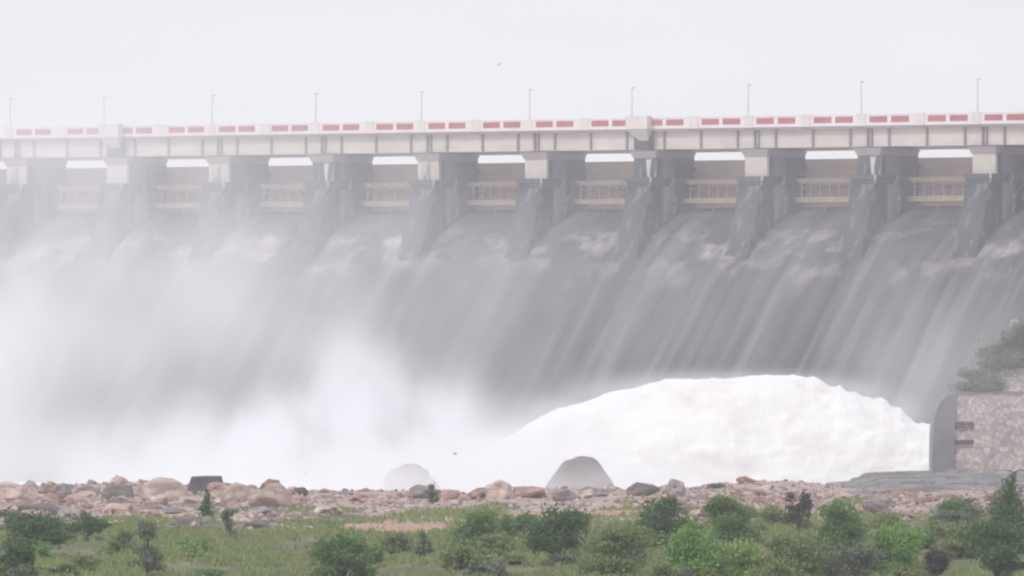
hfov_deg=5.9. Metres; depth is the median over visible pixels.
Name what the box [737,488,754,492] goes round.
rubble stone
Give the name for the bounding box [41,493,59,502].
rubble stone
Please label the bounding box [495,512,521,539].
shrub
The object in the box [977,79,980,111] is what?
street lamp
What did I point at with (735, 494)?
rubble stone
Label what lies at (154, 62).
sky
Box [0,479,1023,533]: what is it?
gravel
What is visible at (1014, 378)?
terrace wall
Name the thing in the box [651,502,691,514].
rubble stone
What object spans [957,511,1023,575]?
bush
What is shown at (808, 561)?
shrub
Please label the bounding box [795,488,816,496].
rubble stone
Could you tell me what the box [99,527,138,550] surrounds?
shrub
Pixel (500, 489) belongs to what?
boulder
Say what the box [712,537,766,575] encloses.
shrub
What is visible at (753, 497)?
rubble stone
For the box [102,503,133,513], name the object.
rubble stone
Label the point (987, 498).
rubble stone
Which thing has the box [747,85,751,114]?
street lamp
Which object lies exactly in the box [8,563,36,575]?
shrub
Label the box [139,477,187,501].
boulder
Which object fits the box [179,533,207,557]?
shrub
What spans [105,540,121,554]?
shrub
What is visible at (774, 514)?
shrub
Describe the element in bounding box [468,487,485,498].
rubble stone
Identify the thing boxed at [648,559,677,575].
shrub
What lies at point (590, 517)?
shrub
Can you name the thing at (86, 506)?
rubble stone
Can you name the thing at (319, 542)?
shrub
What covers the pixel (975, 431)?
retaining wall
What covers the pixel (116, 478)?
rubble stone
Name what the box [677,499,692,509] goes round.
rubble stone
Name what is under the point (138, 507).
rubble stone
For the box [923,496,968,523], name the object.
shrub
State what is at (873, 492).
rubble stone
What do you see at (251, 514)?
rubble stone
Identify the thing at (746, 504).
rubble stone
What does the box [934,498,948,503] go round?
rubble stone
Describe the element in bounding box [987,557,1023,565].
shrub
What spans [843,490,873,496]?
rubble stone
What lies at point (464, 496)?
rubble stone
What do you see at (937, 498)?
rubble stone
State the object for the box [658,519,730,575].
shrub
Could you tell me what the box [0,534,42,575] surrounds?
shrub
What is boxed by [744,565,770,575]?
shrub
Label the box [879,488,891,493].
rubble stone
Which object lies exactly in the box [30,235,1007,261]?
spillway water
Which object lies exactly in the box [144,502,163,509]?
rubble stone
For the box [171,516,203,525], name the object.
rubble stone
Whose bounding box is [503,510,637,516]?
earth path
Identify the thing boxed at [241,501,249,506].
rubble stone
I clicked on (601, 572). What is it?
shrub
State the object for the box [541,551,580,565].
shrub
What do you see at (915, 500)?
rubble stone
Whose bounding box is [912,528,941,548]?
shrub
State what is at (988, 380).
shrub
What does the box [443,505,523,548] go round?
shrub
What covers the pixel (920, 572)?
shrub
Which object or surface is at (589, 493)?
rubble stone
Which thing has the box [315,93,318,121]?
street lamp
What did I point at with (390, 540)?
shrub
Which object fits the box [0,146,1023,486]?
dam
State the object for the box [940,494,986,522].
shrub
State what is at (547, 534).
bush
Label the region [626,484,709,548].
shrub
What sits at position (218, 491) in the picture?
rubble stone
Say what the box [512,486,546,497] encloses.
boulder
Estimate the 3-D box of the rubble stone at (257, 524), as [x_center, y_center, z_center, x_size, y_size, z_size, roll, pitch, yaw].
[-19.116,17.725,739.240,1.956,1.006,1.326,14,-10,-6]
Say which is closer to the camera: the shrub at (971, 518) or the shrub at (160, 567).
the shrub at (160, 567)
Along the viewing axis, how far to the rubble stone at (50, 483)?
925.69 m
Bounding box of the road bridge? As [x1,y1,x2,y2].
[0,112,1023,161]
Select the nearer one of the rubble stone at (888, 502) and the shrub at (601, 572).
the shrub at (601, 572)
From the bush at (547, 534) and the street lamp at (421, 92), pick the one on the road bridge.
the street lamp at (421, 92)
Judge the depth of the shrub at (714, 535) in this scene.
652.67 m
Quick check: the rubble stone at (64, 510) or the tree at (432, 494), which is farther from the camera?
the tree at (432, 494)
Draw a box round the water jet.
[437,374,929,492]
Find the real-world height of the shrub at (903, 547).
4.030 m
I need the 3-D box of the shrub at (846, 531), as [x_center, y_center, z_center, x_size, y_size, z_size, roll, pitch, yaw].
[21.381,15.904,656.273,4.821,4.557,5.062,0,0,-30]
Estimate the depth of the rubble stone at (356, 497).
854.95 m
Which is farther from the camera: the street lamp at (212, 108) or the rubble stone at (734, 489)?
the street lamp at (212, 108)
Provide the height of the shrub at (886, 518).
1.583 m
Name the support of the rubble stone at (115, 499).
on the ground at (85, 546)
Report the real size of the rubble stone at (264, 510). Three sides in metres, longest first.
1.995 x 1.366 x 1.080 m
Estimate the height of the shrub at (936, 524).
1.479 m
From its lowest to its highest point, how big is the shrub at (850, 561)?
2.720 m
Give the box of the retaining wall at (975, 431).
[929,391,1023,471]
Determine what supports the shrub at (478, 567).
on the ground at (85, 546)
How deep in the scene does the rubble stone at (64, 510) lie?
775.51 m
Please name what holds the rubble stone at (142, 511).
on the ground at (85, 546)
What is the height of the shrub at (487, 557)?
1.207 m
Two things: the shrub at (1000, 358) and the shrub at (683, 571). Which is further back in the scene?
the shrub at (1000, 358)
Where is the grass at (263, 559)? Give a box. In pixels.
[0,495,1023,575]
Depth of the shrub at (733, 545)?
635.25 m
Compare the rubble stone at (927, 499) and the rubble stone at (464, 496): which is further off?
the rubble stone at (464, 496)
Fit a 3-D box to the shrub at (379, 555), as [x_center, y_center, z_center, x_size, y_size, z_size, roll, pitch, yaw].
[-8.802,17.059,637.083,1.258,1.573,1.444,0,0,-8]
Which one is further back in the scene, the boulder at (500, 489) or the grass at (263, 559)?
the boulder at (500, 489)
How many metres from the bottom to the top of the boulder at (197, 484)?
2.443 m
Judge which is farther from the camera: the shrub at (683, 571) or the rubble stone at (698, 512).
the rubble stone at (698, 512)
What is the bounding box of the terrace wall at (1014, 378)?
[961,368,1023,390]
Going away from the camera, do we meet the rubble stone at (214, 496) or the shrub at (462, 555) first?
the shrub at (462, 555)
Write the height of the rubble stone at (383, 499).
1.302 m
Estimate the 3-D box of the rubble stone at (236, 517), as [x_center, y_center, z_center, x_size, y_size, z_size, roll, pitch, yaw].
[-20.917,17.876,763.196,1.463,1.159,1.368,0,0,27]
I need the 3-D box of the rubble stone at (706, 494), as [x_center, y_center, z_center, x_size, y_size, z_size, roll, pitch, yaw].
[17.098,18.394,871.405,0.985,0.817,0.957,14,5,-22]
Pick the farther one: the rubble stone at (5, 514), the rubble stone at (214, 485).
the rubble stone at (214, 485)
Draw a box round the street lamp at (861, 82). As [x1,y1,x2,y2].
[860,81,863,113]
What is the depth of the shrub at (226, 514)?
708.64 m
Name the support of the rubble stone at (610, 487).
on the ground at (85, 546)
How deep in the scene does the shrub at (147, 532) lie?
605.69 m
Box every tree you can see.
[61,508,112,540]
[425,483,440,504]
[782,489,814,531]
[918,545,955,575]
[978,465,1023,528]
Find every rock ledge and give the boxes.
[829,469,1023,488]
[856,474,1023,492]
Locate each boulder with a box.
[0,482,29,500]
[25,480,35,485]
[51,483,72,493]
[74,485,99,494]
[101,484,133,498]
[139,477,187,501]
[187,476,222,494]
[220,482,251,504]
[247,483,291,507]
[293,487,307,495]
[331,492,352,495]
[384,463,441,490]
[484,479,515,499]
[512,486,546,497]
[545,456,612,488]
[626,482,658,495]
[665,478,685,495]
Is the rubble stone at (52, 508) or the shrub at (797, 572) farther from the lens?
the rubble stone at (52, 508)
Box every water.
[14,482,384,490]
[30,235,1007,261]
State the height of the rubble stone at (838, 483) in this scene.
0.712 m
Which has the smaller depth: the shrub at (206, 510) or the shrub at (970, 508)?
the shrub at (970, 508)
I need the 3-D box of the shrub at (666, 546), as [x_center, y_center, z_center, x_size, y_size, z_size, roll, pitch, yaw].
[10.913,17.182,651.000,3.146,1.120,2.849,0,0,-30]
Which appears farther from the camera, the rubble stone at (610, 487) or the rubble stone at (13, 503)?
the rubble stone at (610, 487)
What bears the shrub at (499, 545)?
on the ground at (85, 546)
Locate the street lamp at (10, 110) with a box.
[9,98,13,126]
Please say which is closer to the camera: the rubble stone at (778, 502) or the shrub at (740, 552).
the shrub at (740, 552)
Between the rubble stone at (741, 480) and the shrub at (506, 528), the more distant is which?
the rubble stone at (741, 480)
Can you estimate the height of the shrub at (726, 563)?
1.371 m
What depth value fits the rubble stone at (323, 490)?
927.81 m
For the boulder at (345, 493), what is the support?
on the ground at (85, 546)
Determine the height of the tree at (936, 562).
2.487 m
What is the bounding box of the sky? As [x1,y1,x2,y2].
[0,0,1023,171]
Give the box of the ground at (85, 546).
[0,481,1023,575]
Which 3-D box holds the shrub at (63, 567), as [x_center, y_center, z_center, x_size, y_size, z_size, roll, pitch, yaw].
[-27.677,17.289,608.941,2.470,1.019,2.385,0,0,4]
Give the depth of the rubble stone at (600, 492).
876.17 m
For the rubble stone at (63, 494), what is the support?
on the ground at (85, 546)
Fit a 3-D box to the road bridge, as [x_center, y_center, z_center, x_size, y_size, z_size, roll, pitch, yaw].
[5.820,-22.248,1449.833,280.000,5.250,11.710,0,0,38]
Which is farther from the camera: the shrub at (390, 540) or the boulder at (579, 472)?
the boulder at (579, 472)
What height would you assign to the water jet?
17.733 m
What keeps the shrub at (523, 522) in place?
on the ground at (85, 546)
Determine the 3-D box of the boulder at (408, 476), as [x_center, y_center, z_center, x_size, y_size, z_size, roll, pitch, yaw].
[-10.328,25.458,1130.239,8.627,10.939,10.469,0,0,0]
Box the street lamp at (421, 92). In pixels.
[420,91,423,120]
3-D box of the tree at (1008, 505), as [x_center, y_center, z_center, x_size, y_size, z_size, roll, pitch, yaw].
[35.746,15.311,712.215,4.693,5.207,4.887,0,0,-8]
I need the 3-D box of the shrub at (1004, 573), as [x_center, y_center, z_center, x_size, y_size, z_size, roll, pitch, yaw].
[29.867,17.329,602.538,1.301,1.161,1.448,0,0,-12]
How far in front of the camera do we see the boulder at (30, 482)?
1009.02 m
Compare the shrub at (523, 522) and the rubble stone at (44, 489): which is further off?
the rubble stone at (44, 489)
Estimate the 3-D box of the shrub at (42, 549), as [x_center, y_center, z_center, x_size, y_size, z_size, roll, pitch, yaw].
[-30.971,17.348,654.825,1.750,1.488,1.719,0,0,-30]
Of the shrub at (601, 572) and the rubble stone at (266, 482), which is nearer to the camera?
the shrub at (601, 572)
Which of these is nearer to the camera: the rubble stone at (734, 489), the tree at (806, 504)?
the tree at (806, 504)
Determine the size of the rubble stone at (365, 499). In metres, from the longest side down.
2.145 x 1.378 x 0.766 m
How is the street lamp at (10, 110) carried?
on the road bridge
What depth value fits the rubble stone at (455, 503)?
847.92 m
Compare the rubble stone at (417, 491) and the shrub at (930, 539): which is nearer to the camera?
the shrub at (930, 539)
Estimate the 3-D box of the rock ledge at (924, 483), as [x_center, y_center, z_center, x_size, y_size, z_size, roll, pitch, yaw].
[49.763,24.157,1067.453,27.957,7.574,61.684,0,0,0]
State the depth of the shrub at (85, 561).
621.08 m
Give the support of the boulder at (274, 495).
on the ground at (85, 546)
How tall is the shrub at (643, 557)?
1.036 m
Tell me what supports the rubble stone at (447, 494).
on the ground at (85, 546)
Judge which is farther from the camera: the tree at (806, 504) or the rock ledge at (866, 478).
the rock ledge at (866, 478)
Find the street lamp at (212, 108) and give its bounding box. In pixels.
[211,95,214,123]
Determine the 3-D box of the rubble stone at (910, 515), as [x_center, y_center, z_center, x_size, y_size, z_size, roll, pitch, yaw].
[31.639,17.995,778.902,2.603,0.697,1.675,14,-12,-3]
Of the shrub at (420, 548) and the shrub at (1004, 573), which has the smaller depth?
the shrub at (1004, 573)
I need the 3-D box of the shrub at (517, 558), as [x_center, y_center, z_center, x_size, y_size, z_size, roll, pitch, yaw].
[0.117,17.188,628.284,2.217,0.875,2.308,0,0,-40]
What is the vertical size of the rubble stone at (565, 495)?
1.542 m
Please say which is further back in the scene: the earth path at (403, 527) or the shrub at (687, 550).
the earth path at (403, 527)
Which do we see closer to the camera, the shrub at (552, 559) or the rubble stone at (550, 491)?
the shrub at (552, 559)
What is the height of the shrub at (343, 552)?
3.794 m
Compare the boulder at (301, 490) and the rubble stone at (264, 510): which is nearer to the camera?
the rubble stone at (264, 510)
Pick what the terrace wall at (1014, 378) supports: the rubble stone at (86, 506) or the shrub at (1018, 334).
the shrub at (1018, 334)
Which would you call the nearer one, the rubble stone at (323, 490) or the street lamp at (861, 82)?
the rubble stone at (323, 490)
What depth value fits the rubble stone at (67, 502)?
819.77 m
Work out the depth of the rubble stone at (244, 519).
761.72 m
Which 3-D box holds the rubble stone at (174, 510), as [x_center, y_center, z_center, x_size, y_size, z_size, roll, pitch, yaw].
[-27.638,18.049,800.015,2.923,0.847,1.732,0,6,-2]
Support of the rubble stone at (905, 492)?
on the ground at (85, 546)
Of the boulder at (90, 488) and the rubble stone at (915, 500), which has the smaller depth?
the rubble stone at (915, 500)
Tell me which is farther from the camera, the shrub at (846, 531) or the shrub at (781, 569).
the shrub at (846, 531)
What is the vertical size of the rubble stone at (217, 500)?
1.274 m
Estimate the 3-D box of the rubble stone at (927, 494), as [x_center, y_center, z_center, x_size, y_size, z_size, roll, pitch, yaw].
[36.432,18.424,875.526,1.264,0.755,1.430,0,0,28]
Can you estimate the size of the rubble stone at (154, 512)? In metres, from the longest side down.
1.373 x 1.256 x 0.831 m
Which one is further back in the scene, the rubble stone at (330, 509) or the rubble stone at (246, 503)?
the rubble stone at (246, 503)
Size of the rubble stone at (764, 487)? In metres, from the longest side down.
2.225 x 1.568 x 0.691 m
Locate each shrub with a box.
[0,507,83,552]
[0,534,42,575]
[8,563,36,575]
[32,540,56,557]
[42,561,80,575]
[67,551,104,570]
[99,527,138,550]
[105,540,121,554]
[124,557,144,566]
[129,519,164,573]
[142,546,167,571]
[175,536,215,550]
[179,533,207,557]
[189,567,228,575]
[195,486,214,517]
[218,509,238,535]
[300,523,384,575]
[314,537,328,555]
[366,543,384,562]
[369,530,414,552]
[410,528,438,555]
[436,542,483,570]
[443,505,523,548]
[447,538,480,552]
[448,554,496,569]
[461,558,494,575]
[470,531,525,555]
[488,559,515,575]
[494,553,529,564]
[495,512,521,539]
[510,505,539,533]
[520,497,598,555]
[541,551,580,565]
[551,532,590,551]
[557,509,595,534]
[561,546,583,553]
[566,521,667,575]
[588,568,627,575]
[625,549,651,560]
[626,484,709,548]
[639,509,655,529]
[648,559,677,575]
[648,560,671,574]
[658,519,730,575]
[660,544,674,555]
[673,565,695,575]
[696,489,767,543]
[699,532,721,548]
[706,482,728,488]
[708,556,734,573]
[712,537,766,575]
[718,539,760,563]
[720,527,768,542]
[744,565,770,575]
[751,503,797,525]
[751,522,769,531]
[752,558,795,575]
[753,523,836,575]
[787,565,810,575]
[800,496,872,553]
[817,541,893,575]
[860,516,930,574]
[866,510,903,528]
[890,565,910,575]
[895,568,935,575]
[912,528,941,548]
[914,555,954,571]
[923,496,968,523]
[923,508,965,530]
[925,518,955,537]
[930,520,985,558]
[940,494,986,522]
[947,365,1007,391]
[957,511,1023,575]
[959,511,976,523]
[971,331,1023,372]
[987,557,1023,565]
[995,315,1023,368]
[999,567,1014,575]
[1008,315,1019,339]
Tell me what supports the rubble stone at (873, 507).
on the ground at (85, 546)
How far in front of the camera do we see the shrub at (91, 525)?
711.79 m
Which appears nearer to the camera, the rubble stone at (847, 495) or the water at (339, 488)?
the rubble stone at (847, 495)
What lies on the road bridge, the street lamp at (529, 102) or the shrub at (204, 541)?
the street lamp at (529, 102)
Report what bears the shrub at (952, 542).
on the ground at (85, 546)
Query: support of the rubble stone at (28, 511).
on the ground at (85, 546)
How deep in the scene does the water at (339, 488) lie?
1415.47 m
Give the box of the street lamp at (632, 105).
[631,87,634,115]
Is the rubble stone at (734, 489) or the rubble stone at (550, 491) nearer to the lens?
the rubble stone at (734, 489)
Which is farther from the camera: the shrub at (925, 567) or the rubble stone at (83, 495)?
the rubble stone at (83, 495)
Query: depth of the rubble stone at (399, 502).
851.38 m
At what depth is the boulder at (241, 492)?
832.95 m
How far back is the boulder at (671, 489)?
879.65 m
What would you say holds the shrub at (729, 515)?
on the ground at (85, 546)
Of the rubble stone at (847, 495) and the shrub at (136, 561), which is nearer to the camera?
the shrub at (136, 561)
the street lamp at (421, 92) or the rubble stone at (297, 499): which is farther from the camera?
the street lamp at (421, 92)
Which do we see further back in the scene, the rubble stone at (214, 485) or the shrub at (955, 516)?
the rubble stone at (214, 485)
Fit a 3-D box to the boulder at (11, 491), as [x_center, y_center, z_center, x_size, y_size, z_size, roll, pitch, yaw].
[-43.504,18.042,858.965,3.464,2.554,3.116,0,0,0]
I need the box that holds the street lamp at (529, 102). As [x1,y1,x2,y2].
[529,89,531,118]
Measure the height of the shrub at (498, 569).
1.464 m
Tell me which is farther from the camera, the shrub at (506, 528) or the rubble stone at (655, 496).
the rubble stone at (655, 496)
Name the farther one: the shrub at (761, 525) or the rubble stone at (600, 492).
the rubble stone at (600, 492)
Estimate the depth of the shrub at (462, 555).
618.87 m
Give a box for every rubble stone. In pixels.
[0,509,17,516]
[7,501,32,508]
[16,503,58,515]
[21,508,51,517]
[37,486,53,493]
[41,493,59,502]
[45,481,56,486]
[49,499,75,506]
[57,491,70,499]
[57,505,80,520]
[66,491,98,499]
[82,504,93,508]
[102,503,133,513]
[106,496,135,504]
[110,475,127,483]
[111,508,135,514]
[132,503,144,510]
[138,508,147,513]
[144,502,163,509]
[144,510,159,515]
[146,494,168,505]
[158,506,186,513]
[159,513,188,516]
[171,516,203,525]
[179,496,215,506]
[207,482,230,491]
[209,489,224,494]
[210,493,220,498]
[213,497,220,504]
[227,499,243,506]
[231,513,248,521]
[238,518,252,521]
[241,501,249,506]
[242,520,267,529]
[247,510,260,517]
[248,506,270,514]
[259,478,279,489]
[291,494,306,505]
[310,505,342,514]
[318,488,331,492]
[348,494,377,500]
[360,497,376,502]
[374,495,396,504]
[391,496,403,504]
[402,494,413,498]
[408,484,440,498]
[433,489,460,500]
[446,500,463,505]
[458,494,469,499]
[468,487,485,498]
[545,489,557,493]
[553,489,580,500]
[567,489,579,493]
[576,489,595,497]
[589,488,609,496]
[603,484,615,490]
[641,494,671,502]
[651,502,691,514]
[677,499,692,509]
[688,508,710,516]
[701,492,710,498]
[728,486,741,491]
[728,492,745,500]
[736,476,757,483]
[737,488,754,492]
[738,502,751,507]
[742,493,766,503]
[751,489,769,495]
[758,484,774,489]
[773,498,792,506]
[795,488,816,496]
[831,493,854,500]
[833,482,844,486]
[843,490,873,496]
[861,489,884,496]
[862,497,897,507]
[862,503,892,514]
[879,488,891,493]
[899,512,923,517]
[901,489,919,495]
[905,497,926,505]
[917,492,932,496]
[922,497,932,501]
[933,494,955,501]
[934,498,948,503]
[983,492,1004,500]
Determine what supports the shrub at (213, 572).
on the ground at (85, 546)
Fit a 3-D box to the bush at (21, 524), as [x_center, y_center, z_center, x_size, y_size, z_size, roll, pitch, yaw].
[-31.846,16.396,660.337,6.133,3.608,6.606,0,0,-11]
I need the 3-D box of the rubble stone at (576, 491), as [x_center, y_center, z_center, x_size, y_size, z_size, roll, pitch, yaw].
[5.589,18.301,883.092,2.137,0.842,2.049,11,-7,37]
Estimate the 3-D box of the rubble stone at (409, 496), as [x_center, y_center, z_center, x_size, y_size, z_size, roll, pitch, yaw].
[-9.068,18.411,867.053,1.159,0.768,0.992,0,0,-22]
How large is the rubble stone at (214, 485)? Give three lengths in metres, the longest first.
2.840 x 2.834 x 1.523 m
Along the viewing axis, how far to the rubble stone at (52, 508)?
789.32 m
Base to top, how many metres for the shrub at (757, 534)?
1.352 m
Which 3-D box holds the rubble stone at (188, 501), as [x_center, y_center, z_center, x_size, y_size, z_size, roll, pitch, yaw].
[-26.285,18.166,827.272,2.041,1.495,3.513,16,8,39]
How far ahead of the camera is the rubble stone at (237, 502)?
831.89 m
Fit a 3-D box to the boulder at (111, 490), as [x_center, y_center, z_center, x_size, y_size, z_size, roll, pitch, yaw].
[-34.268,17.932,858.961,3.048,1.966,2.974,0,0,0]
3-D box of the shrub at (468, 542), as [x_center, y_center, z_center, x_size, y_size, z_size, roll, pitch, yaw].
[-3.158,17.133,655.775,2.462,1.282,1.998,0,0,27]
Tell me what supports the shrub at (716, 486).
on the ground at (85, 546)
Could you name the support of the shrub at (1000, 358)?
on the terrace wall at (1014, 378)
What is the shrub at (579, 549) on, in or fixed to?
on the ground at (85, 546)
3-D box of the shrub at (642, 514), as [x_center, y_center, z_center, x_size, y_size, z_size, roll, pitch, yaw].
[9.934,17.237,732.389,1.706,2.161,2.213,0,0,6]
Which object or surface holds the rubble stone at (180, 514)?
on the ground at (85, 546)
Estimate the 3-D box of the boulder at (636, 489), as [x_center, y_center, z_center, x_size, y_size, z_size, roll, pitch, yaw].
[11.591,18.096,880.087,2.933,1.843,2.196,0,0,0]
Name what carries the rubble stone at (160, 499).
on the ground at (85, 546)
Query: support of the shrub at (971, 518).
on the ground at (85, 546)
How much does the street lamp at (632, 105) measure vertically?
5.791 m
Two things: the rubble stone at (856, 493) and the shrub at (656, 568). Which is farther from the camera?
the rubble stone at (856, 493)
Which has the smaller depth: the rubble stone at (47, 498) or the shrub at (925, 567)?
the shrub at (925, 567)
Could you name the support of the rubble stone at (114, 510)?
on the ground at (85, 546)
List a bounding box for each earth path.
[338,520,452,532]
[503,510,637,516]
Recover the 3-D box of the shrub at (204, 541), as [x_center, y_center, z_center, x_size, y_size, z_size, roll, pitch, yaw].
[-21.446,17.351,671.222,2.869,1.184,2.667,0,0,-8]
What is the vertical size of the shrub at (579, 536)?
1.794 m
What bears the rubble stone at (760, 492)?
on the ground at (85, 546)
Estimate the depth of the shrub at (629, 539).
597.18 m
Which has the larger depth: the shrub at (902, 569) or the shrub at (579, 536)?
the shrub at (579, 536)

